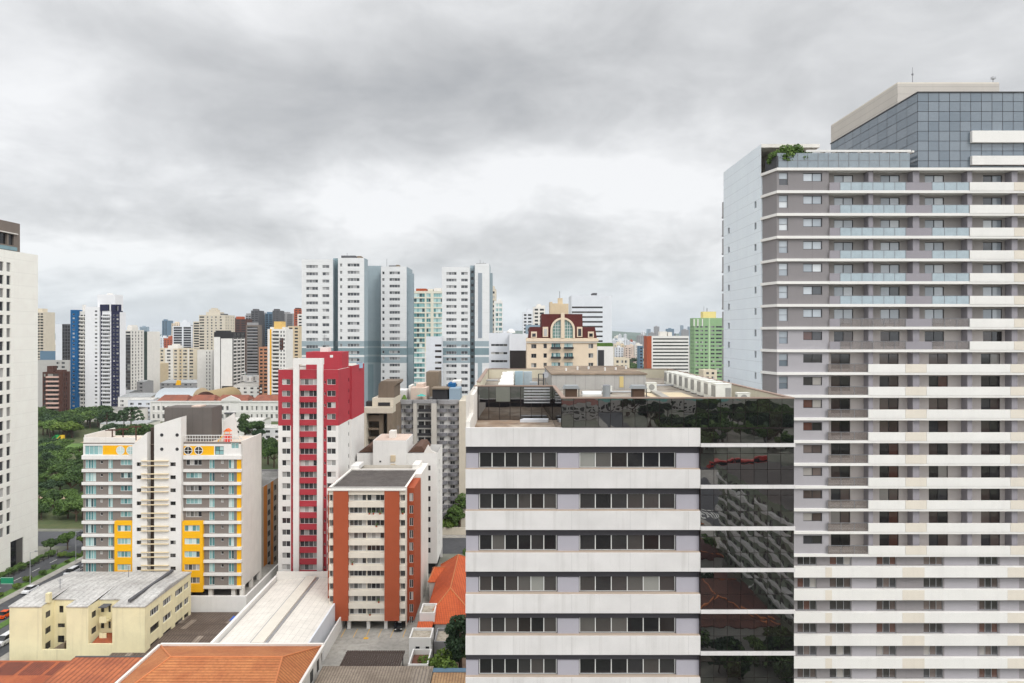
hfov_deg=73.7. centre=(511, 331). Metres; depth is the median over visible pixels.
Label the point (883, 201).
window
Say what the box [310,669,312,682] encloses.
window
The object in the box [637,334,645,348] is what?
city block
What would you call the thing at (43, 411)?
park tree
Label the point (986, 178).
window
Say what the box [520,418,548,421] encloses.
terrace slab
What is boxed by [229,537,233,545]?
window
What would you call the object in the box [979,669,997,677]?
window
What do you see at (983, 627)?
window
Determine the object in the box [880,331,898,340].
window
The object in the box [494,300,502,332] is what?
building
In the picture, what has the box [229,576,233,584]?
window
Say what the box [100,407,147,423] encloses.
hall
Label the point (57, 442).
park tree
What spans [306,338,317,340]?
window
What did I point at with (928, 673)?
window
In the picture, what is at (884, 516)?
window
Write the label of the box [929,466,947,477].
window
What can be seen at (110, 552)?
window
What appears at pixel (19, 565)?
hedge bush
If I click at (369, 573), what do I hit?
window
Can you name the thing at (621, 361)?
beige house
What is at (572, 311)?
window
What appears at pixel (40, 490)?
park tree
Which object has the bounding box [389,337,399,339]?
window
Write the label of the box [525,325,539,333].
pale block
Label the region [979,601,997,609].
window
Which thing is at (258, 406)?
colonial palace
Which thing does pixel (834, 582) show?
window
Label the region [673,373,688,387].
ac condenser
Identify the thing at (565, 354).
window
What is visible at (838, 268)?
window
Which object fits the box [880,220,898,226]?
window
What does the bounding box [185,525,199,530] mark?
window
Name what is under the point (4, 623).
avenue median
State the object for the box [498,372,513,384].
stair box
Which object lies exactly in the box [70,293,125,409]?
blue edge tower
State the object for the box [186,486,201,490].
window
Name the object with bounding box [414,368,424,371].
window
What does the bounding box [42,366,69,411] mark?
brown balcony block
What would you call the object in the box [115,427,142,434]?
park tree
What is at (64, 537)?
street tree
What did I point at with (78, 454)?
park tree
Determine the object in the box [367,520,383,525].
window
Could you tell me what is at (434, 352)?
striped office
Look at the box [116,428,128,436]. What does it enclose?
pergola
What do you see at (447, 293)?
window
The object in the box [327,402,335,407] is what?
window
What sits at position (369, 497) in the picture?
window
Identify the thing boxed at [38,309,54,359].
beige tower
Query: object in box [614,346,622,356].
city block
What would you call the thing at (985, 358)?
window
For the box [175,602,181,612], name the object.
window
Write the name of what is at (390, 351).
window
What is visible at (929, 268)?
window
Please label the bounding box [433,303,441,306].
window
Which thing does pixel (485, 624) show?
window
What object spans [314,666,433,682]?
sheet roof shed
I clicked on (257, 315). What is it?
skyline tower
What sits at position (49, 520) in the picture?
park ground
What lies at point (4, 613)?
parked car
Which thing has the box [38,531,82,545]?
cross street
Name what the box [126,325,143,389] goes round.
white slab block
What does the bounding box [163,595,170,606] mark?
window
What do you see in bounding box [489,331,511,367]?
banded white office
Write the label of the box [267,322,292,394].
yellow edge tower
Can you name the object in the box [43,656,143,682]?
sheet roof shed
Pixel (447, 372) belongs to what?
window
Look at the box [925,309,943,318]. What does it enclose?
window
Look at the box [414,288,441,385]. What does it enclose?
green glass block
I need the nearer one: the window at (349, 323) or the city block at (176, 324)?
the window at (349, 323)
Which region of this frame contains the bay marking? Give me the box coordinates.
[341,629,405,638]
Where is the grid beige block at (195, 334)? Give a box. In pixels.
[193,321,198,347]
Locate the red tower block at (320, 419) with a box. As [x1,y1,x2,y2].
[278,347,363,570]
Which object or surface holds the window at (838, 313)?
in the apartment tower at (873, 293)
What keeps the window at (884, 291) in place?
in the apartment tower at (873, 293)
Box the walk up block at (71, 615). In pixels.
[8,569,191,659]
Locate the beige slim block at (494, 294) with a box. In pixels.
[493,286,496,332]
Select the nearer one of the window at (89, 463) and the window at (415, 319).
the window at (89, 463)
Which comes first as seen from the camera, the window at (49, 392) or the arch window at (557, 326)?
the arch window at (557, 326)
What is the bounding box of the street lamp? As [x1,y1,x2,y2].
[30,551,36,584]
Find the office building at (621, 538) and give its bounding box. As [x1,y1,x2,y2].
[465,366,794,682]
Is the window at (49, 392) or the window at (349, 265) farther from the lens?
the window at (49, 392)
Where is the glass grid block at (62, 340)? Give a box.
[55,324,69,359]
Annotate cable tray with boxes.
[651,390,668,396]
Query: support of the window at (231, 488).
in the apartment block at (178, 489)
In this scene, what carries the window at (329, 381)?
in the red tower block at (320, 419)
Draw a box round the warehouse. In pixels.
[210,571,345,660]
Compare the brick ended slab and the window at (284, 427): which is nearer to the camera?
the window at (284, 427)
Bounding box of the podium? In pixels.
[191,564,276,594]
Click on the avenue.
(46, 564)
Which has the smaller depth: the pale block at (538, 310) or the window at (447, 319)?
the window at (447, 319)
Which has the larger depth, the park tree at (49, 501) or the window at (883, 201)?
the park tree at (49, 501)
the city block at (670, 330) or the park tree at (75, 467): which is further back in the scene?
the city block at (670, 330)
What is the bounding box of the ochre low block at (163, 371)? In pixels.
[160,363,167,382]
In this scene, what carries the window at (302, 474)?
in the red tower block at (320, 419)
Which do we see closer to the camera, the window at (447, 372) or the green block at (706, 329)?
the window at (447, 372)
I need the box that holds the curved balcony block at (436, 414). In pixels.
[400,370,466,526]
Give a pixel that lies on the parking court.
(384, 640)
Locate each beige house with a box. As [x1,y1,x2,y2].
[613,357,628,367]
[699,369,716,378]
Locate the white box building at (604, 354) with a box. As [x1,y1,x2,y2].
[597,343,612,365]
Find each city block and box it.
[140,326,148,330]
[160,336,167,347]
[164,336,172,347]
[172,322,179,334]
[613,342,621,356]
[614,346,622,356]
[621,338,627,344]
[624,345,630,358]
[634,343,641,362]
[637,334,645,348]
[654,326,658,335]
[666,328,673,335]
[681,329,688,335]
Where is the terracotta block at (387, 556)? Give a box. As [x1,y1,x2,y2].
[327,460,427,628]
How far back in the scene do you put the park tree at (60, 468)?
282.82 m
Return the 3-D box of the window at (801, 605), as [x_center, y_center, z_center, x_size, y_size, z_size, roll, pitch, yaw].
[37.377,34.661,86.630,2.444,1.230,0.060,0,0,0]
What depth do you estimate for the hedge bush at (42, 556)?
191.62 m
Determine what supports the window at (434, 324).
in the green glass block at (427, 312)
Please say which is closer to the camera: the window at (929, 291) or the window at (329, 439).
the window at (929, 291)
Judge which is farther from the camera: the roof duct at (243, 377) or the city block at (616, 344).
the city block at (616, 344)
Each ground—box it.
[5,341,689,578]
[38,422,277,528]
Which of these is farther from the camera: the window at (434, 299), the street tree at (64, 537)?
the window at (434, 299)
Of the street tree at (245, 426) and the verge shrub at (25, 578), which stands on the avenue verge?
the verge shrub at (25, 578)
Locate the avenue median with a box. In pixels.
[0,619,8,628]
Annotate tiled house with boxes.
[115,643,324,682]
[428,567,444,601]
[429,554,465,639]
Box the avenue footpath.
[0,556,82,603]
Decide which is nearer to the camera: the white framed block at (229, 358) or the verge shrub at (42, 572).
the verge shrub at (42, 572)
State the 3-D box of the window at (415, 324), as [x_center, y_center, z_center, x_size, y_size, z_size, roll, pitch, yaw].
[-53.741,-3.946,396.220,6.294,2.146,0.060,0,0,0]
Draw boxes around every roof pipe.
[601,391,630,392]
[657,384,673,385]
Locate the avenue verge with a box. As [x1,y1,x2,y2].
[0,553,82,598]
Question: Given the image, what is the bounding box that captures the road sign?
[0,577,13,583]
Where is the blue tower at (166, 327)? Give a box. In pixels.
[162,319,172,336]
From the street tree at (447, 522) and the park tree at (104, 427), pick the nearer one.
the street tree at (447, 522)
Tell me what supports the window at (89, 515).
in the apartment block at (178, 489)
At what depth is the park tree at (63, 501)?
233.68 m
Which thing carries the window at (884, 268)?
in the apartment tower at (873, 293)
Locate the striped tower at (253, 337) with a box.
[246,323,261,374]
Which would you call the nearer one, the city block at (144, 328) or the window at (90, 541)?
the window at (90, 541)
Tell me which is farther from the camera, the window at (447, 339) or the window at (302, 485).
the window at (447, 339)
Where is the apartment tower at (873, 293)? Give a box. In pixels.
[722,82,1023,682]
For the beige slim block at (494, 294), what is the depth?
430.19 m
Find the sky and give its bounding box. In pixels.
[0,0,1023,334]
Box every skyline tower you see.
[245,313,250,318]
[251,309,263,346]
[264,312,264,346]
[265,312,271,346]
[272,309,283,326]
[284,312,293,326]
[294,308,301,325]
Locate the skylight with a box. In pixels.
[581,391,601,395]
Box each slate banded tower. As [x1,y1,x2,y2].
[302,256,367,406]
[368,265,413,399]
[442,263,492,395]
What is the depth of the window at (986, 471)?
87.69 m
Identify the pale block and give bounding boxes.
[523,309,532,333]
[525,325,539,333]
[533,304,544,324]
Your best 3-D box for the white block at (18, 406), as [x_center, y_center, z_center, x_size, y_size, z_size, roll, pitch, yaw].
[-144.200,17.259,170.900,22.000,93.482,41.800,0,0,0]
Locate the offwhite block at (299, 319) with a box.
[297,314,301,325]
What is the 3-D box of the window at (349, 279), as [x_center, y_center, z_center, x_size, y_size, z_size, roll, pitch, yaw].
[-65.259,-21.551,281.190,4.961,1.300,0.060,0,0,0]
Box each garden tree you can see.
[444,614,465,667]
[460,633,465,657]
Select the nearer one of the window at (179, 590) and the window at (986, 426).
the window at (986, 426)
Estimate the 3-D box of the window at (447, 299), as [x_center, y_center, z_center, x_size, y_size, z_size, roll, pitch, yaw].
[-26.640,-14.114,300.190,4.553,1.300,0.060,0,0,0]
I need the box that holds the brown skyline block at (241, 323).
[235,317,251,371]
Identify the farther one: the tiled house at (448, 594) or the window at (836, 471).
the tiled house at (448, 594)
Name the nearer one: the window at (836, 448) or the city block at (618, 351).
the window at (836, 448)
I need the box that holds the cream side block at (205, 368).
[197,350,213,390]
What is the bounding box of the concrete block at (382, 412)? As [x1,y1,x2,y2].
[364,379,402,446]
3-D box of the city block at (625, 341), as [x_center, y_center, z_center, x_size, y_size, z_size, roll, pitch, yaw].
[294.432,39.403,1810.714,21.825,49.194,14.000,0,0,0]
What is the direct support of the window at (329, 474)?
in the red tower block at (320, 419)
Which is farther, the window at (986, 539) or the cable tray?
the window at (986, 539)
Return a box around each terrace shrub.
[766,152,788,163]
[774,144,797,160]
[791,143,803,152]
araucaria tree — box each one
[94,410,116,423]
[112,410,131,424]
[115,406,144,424]
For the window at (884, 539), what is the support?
in the apartment tower at (873, 293)
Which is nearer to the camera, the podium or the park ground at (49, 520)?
the podium
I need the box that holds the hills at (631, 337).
[612,335,635,340]
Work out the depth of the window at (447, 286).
300.23 m
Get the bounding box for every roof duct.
[241,375,246,380]
[253,375,258,380]
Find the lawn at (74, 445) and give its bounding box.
[65,443,275,451]
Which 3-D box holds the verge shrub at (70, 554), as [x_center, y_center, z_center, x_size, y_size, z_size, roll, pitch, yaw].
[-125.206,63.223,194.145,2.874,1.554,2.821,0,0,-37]
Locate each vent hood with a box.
[562,385,579,396]
[629,385,646,396]
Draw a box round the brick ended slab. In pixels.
[644,332,688,372]
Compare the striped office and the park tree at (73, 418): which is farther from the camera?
the park tree at (73, 418)
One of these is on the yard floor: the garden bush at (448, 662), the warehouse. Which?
the garden bush at (448, 662)
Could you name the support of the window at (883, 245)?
in the apartment tower at (873, 293)
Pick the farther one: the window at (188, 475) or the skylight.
the window at (188, 475)
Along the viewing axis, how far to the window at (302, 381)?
165.20 m
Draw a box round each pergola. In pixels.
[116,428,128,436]
[340,650,404,665]
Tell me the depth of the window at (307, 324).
281.22 m
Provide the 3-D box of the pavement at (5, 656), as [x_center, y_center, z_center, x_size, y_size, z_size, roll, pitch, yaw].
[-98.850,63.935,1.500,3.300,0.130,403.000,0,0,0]
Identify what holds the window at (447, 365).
in the slate banded tower at (467, 310)
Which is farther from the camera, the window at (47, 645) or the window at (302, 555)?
the window at (302, 555)
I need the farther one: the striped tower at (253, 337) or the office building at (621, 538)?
the striped tower at (253, 337)
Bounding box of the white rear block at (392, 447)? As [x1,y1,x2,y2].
[357,430,441,573]
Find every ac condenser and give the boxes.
[645,382,656,392]
[664,371,678,383]
[669,372,682,386]
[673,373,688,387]
[679,375,695,389]
[684,376,699,391]
[690,377,708,393]
[697,379,715,396]
[704,381,722,396]
[711,383,731,396]
[735,392,749,396]
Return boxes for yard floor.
[456,658,465,667]
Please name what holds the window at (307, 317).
in the slate banded tower at (334, 304)
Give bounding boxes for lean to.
[417,621,432,627]
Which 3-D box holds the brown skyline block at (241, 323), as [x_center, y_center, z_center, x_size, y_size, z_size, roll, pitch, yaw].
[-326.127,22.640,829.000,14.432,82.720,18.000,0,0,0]
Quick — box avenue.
[0,546,82,656]
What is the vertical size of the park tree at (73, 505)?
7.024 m
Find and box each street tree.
[41,538,59,549]
[57,531,76,549]
[237,413,250,434]
[239,421,264,432]
[251,429,265,436]
[261,437,277,458]
[261,439,277,464]
[261,446,277,467]
[442,518,454,527]
[446,506,458,525]
[450,493,465,526]
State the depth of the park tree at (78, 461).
297.98 m
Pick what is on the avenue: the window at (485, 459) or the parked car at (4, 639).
the parked car at (4, 639)
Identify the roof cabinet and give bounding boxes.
[515,371,522,384]
[523,371,531,384]
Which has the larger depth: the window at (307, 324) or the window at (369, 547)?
the window at (307, 324)
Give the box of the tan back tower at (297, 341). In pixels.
[288,326,301,357]
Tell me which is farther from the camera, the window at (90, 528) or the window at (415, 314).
the window at (415, 314)
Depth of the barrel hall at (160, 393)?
521.97 m
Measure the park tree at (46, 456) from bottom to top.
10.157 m
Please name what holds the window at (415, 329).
in the green glass block at (427, 312)
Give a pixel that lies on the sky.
(181, 160)
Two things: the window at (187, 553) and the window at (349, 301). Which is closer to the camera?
the window at (187, 553)
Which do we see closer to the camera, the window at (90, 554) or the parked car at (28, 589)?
the window at (90, 554)
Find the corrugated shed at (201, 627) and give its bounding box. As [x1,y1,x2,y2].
[109,612,238,655]
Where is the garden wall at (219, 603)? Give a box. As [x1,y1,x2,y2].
[191,564,277,611]
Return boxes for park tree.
[38,406,54,410]
[38,408,59,416]
[38,414,59,434]
[38,420,56,437]
[38,438,61,445]
[38,443,62,451]
[38,445,56,451]
[38,449,58,454]
[38,450,66,457]
[38,456,46,472]
[38,461,51,472]
[38,473,53,488]
[38,479,64,488]
[38,488,48,497]
[38,498,53,506]
[38,501,49,512]
[38,507,49,519]
[39,440,67,446]
[40,452,54,461]
[40,490,63,507]
[45,464,64,473]
[47,458,66,473]
[49,421,78,438]
[50,474,62,489]
[51,453,72,458]
[52,502,76,515]
[53,415,84,422]
[54,461,80,484]
[54,497,78,518]
[56,489,73,498]
[57,413,83,432]
[58,438,74,444]
[59,476,82,487]
[61,447,75,460]
[61,501,82,521]
[62,466,82,490]
[64,488,77,497]
[67,407,77,413]
[68,458,82,463]
[69,424,83,437]
[70,464,82,486]
[73,413,89,419]
[73,446,82,459]
[75,498,82,518]
[76,407,98,425]
[78,411,96,427]
[85,409,104,426]
[91,405,114,410]
[98,423,119,430]
[107,424,128,428]
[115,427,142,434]
[127,423,153,434]
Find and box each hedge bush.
[0,571,11,576]
[5,566,17,572]
[14,562,26,570]
[31,558,39,562]
[36,554,47,559]
[44,550,55,555]
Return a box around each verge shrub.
[12,583,21,588]
[22,575,32,581]
[38,570,46,573]
[57,551,66,556]
[66,551,77,556]
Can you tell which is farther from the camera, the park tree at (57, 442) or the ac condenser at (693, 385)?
the park tree at (57, 442)
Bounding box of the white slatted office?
[569,293,611,342]
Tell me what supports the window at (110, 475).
in the apartment block at (178, 489)
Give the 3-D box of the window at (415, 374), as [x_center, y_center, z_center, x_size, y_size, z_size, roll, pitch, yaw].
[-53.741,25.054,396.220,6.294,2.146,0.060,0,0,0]
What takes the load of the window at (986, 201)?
in the apartment tower at (873, 293)
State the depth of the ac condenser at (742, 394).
66.80 m
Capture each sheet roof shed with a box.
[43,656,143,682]
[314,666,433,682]
[431,668,465,682]
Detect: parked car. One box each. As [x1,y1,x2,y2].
[0,609,8,618]
[0,630,8,645]
[21,585,38,593]
[63,565,79,574]
[394,621,402,630]
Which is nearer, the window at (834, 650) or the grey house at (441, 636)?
the window at (834, 650)
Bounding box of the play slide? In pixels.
[218,428,231,441]
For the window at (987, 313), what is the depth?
87.69 m
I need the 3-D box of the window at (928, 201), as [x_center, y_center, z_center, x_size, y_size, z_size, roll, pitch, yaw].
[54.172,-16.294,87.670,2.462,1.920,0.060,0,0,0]
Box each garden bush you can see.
[417,655,443,671]
[422,647,458,675]
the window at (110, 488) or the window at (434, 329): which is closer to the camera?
the window at (110, 488)
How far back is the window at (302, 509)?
165.20 m
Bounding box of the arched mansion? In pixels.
[526,291,597,367]
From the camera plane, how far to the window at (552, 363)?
218.26 m
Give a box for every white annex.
[408,649,431,665]
[409,628,433,659]
[419,603,436,625]
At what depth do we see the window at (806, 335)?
86.40 m
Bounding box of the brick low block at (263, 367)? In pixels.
[259,347,266,394]
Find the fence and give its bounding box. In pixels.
[1,549,57,576]
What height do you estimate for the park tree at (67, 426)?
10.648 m
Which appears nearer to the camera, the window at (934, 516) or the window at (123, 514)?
the window at (934, 516)
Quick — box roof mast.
[542,369,548,384]
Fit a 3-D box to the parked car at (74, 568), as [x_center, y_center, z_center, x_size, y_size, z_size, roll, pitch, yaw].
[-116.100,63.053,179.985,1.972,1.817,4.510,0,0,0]
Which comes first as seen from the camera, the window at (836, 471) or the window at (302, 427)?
the window at (836, 471)
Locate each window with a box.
[0,232,4,243]
[9,234,11,244]
[10,537,22,568]
[45,641,49,648]
[48,378,57,380]
[48,382,57,384]
[48,391,57,393]
[48,404,57,406]
[58,636,63,641]
[73,310,118,406]
[85,446,102,454]
[86,460,95,467]
[86,473,95,480]
[86,486,95,493]
[86,499,95,506]
[86,512,95,519]
[86,524,95,532]
[86,537,95,545]
[86,550,95,558]
[86,563,95,571]
[108,460,112,467]
[108,473,112,480]
[108,486,112,493]
[108,499,112,506]
[108,512,112,519]
[108,524,112,532]
[108,537,112,545]
[108,550,112,558]
[108,563,112,571]
[116,446,124,454]
[118,525,130,530]
[118,538,130,543]
[118,551,130,556]
[118,564,130,569]
[121,460,131,464]
[121,473,131,477]
[121,486,131,490]
[121,499,131,503]
[121,512,131,516]
[126,446,131,454]
[150,604,158,616]
[150,621,158,633]
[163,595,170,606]
[163,611,170,622]
[175,587,181,596]
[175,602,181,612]
[184,446,191,454]
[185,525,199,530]
[185,538,199,543]
[185,551,199,556]
[185,564,199,569]
[186,460,201,464]
[186,473,201,477]
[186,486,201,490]
[186,499,201,503]
[186,512,201,516]
[191,577,199,582]
[194,446,202,454]
[207,316,233,331]
[209,460,214,467]
[209,473,214,480]
[209,486,214,493]
[209,499,214,506]
[209,512,214,519]
[209,524,214,532]
[209,537,214,545]
[209,550,214,558]
[209,563,214,571]
[209,576,214,584]
[215,446,223,454]
[229,460,233,467]
[229,473,233,480]
[229,486,233,493]
[229,499,233,506]
[229,512,233,519]
[229,524,233,532]
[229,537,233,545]
[229,550,233,558]
[229,563,233,571]
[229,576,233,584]
[231,443,238,448]
[282,379,289,384]
[282,391,289,395]
[282,402,289,407]
[282,414,289,418]
[282,425,289,430]
[282,437,289,442]
[282,448,289,453]
[282,460,289,465]
[282,472,289,476]
[282,483,289,488]
[282,495,289,499]
[282,506,289,511]
[282,518,289,522]
[282,529,289,534]
[282,541,289,546]
[282,553,289,557]
[282,564,289,569]
[300,379,316,384]
[300,391,316,396]
[300,402,316,407]
[300,414,316,419]
[300,425,316,430]
[300,437,316,442]
[300,449,316,453]
[300,460,316,465]
[300,472,316,476]
[300,483,316,488]
[300,495,316,500]
[300,507,316,511]
[300,518,316,523]
[300,530,316,534]
[300,541,316,546]
[300,553,316,557]
[300,564,316,569]
[306,265,317,267]
[306,272,317,274]
[306,280,317,282]
[306,287,317,289]
[306,294,317,296]
[306,301,317,304]
[306,309,317,311]
[306,316,317,318]
[306,323,317,325]
[306,331,317,333]
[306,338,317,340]
[306,345,317,347]
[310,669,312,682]
[327,379,335,384]
[327,391,335,395]
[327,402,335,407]
[327,414,335,418]
[327,425,335,430]
[327,437,335,442]
[327,448,335,453]
[327,460,335,465]
[327,472,335,476]
[348,264,358,266]
[348,271,358,273]
[348,278,358,280]
[348,285,358,288]
[348,293,358,295]
[348,300,358,302]
[348,307,358,309]
[348,315,358,317]
[348,322,358,324]
[348,329,358,331]
[348,336,358,339]
[348,344,358,346]
[349,351,358,353]
[349,358,358,360]
[350,495,365,500]
[350,507,365,512]
[350,520,365,525]
[350,533,365,537]
[350,545,365,550]
[350,558,365,562]
[350,571,365,575]
[350,583,365,588]
[350,596,365,600]
[350,609,365,613]
[367,495,383,500]
[367,507,383,512]
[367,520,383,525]
[367,533,383,537]
[367,545,383,550]
[367,558,383,562]
[367,571,383,575]
[367,583,383,588]
[367,596,383,600]
[367,609,383,613]
[389,278,399,280]
[389,285,399,287]
[389,291,399,293]
[389,298,399,300]
[389,304,399,306]
[389,311,399,313]
[389,324,399,326]
[389,331,399,333]
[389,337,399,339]
[389,344,399,346]
[389,350,399,352]
[389,357,399,359]
[389,364,399,366]
[389,370,399,372]
[414,293,424,296]
[414,298,424,301]
[414,303,424,306]
[414,308,424,311]
[414,313,424,316]
[414,318,424,321]
[414,323,424,326]
[414,328,424,331]
[414,333,424,336]
[414,338,424,341]
[414,343,424,346]
[414,348,424,351]
[414,353,424,356]
[414,358,424,361]
[414,363,424,366]
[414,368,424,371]
[414,373,424,376]
[414,378,424,381]
[433,293,441,296]
[433,298,441,301]
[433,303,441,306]
[433,308,441,311]
[433,313,441,316]
[433,318,441,321]
[433,323,441,326]
[433,328,441,331]
[446,272,456,274]
[446,279,456,281]
[446,285,456,287]
[446,292,456,294]
[446,298,456,300]
[446,305,456,307]
[446,312,456,314]
[446,318,456,320]
[446,325,456,327]
[446,331,456,333]
[446,338,456,340]
[446,345,456,347]
[446,351,456,353]
[446,358,456,360]
[446,364,456,366]
[446,371,456,373]
[479,453,556,466]
[479,494,556,508]
[479,535,556,549]
[479,576,556,590]
[479,618,556,631]
[479,659,556,673]
[491,344,506,345]
[491,352,506,353]
[491,360,506,361]
[551,343,559,346]
[551,353,559,356]
[551,362,559,365]
[553,320,572,337]
[564,343,572,346]
[564,353,572,356]
[564,362,572,365]
[572,307,602,307]
[572,311,602,312]
[579,453,674,466]
[579,494,674,508]
[579,535,674,549]
[579,576,674,590]
[579,618,674,631]
[579,659,674,673]
[583,316,602,317]
[583,321,602,322]
[691,326,723,372]
[797,557,815,564]
[797,578,815,587]
[797,601,815,609]
[797,623,815,632]
[797,646,815,654]
[797,669,815,677]
[803,332,821,339]
[803,354,821,362]
[830,557,850,564]
[830,578,850,587]
[830,601,850,609]
[830,623,850,632]
[830,646,850,654]
[830,669,850,677]
[831,354,849,363]
[831,376,849,385]
[831,398,849,408]
[831,421,849,431]
[831,443,849,453]
[831,466,849,476]
[831,489,849,499]
[831,511,849,522]
[831,534,849,544]
[834,175,852,181]
[834,198,852,204]
[834,220,852,227]
[834,242,852,250]
[834,264,852,272]
[834,287,852,295]
[834,309,852,318]
[834,331,852,341]
[877,557,895,564]
[877,578,895,587]
[877,601,895,609]
[877,623,895,632]
[877,646,895,654]
[877,669,895,677]
[879,354,897,363]
[879,376,897,386]
[879,398,897,408]
[879,421,897,431]
[879,443,897,454]
[879,466,897,477]
[879,489,897,499]
[879,511,897,522]
[879,534,897,545]
[880,175,898,181]
[880,198,898,204]
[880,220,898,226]
[880,242,898,249]
[880,264,898,272]
[880,287,898,295]
[880,309,898,317]
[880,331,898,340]
[924,557,941,564]
[924,578,941,587]
[924,601,941,609]
[924,623,941,632]
[924,646,941,654]
[924,669,941,677]
[925,175,943,181]
[925,198,943,204]
[925,220,943,227]
[925,242,943,250]
[925,264,943,272]
[925,287,943,295]
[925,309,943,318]
[925,331,943,341]
[929,354,947,363]
[929,376,947,386]
[929,398,947,408]
[929,421,947,431]
[929,443,947,454]
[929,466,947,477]
[929,489,947,499]
[929,511,947,522]
[929,534,947,545]
[979,557,997,564]
[979,578,997,587]
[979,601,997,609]
[979,623,997,632]
[979,646,997,654]
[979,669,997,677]
[981,354,999,363]
[981,376,999,386]
[981,398,999,408]
[981,421,999,431]
[981,443,999,454]
[981,466,999,477]
[981,489,999,499]
[981,511,999,522]
[981,534,999,545]
[983,175,1001,181]
[983,198,1001,204]
[983,220,1001,227]
[983,242,1001,249]
[983,264,1001,272]
[983,287,1001,295]
[983,309,1001,318]
[983,331,1001,340]
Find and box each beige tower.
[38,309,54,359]
[199,308,234,349]
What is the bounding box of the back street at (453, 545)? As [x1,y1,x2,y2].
[442,538,465,553]
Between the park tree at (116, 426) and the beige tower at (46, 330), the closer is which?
the park tree at (116, 426)
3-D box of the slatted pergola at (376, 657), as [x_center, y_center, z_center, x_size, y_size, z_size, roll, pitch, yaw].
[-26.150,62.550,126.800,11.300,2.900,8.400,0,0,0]
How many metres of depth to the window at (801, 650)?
86.65 m
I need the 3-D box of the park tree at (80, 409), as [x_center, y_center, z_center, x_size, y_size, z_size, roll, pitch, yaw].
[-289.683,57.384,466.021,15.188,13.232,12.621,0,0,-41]
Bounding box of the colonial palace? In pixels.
[150,395,277,420]
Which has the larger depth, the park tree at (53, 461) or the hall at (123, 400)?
the hall at (123, 400)
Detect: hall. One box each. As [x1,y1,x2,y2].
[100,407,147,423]
[100,420,159,427]
[118,393,155,406]
[126,390,141,392]
[128,398,159,418]
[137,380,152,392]
[155,388,207,397]
[160,380,196,388]
[198,387,241,396]
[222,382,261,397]
[222,417,270,434]
[248,425,277,439]
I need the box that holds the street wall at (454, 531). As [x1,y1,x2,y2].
[442,527,465,534]
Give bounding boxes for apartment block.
[82,404,260,594]
[261,469,277,566]
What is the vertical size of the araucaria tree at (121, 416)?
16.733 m
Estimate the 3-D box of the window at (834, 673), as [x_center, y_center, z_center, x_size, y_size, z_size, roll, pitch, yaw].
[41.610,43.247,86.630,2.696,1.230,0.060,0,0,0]
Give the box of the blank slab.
[144,331,159,392]
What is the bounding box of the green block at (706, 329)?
[690,312,723,379]
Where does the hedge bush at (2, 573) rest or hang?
on the ground at (443, 558)
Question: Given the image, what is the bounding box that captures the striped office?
[426,336,442,385]
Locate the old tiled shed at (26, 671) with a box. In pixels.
[0,660,69,682]
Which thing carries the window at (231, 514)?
in the apartment block at (178, 489)
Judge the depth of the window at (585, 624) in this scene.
59.63 m
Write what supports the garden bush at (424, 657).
on the yard floor
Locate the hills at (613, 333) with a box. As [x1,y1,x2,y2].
[512,331,678,335]
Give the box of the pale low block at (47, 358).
[38,351,69,406]
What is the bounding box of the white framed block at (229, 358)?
[214,331,244,389]
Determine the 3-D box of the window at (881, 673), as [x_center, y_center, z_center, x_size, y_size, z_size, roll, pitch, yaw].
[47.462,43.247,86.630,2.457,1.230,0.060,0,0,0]
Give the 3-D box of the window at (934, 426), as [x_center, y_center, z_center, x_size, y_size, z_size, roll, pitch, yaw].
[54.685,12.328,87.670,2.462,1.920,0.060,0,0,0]
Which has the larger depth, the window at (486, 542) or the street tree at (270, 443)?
the street tree at (270, 443)
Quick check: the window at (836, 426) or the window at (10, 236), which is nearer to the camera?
the window at (836, 426)
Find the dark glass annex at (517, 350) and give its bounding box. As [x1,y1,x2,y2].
[509,334,527,367]
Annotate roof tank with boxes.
[602,384,610,396]
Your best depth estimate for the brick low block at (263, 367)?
560.00 m
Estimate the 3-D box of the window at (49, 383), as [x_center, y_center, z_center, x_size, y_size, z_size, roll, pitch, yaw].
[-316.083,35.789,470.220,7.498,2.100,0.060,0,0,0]
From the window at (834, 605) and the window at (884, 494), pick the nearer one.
the window at (834, 605)
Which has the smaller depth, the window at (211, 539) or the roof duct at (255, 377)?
the window at (211, 539)
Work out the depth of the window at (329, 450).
165.20 m
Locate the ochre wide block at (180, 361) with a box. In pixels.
[160,344,198,379]
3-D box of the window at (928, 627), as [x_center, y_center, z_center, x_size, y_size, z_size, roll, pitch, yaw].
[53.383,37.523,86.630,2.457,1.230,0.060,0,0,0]
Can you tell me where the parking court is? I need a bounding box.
[321,583,428,668]
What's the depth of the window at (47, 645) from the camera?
133.26 m
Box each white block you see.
[0,220,37,571]
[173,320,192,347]
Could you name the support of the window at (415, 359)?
in the green glass block at (427, 312)
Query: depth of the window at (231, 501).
156.18 m
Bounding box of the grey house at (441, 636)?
[434,628,448,658]
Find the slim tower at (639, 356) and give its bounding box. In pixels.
[637,346,642,367]
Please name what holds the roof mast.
on the office building at (621, 538)
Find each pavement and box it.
[0,652,8,659]
[442,535,465,537]

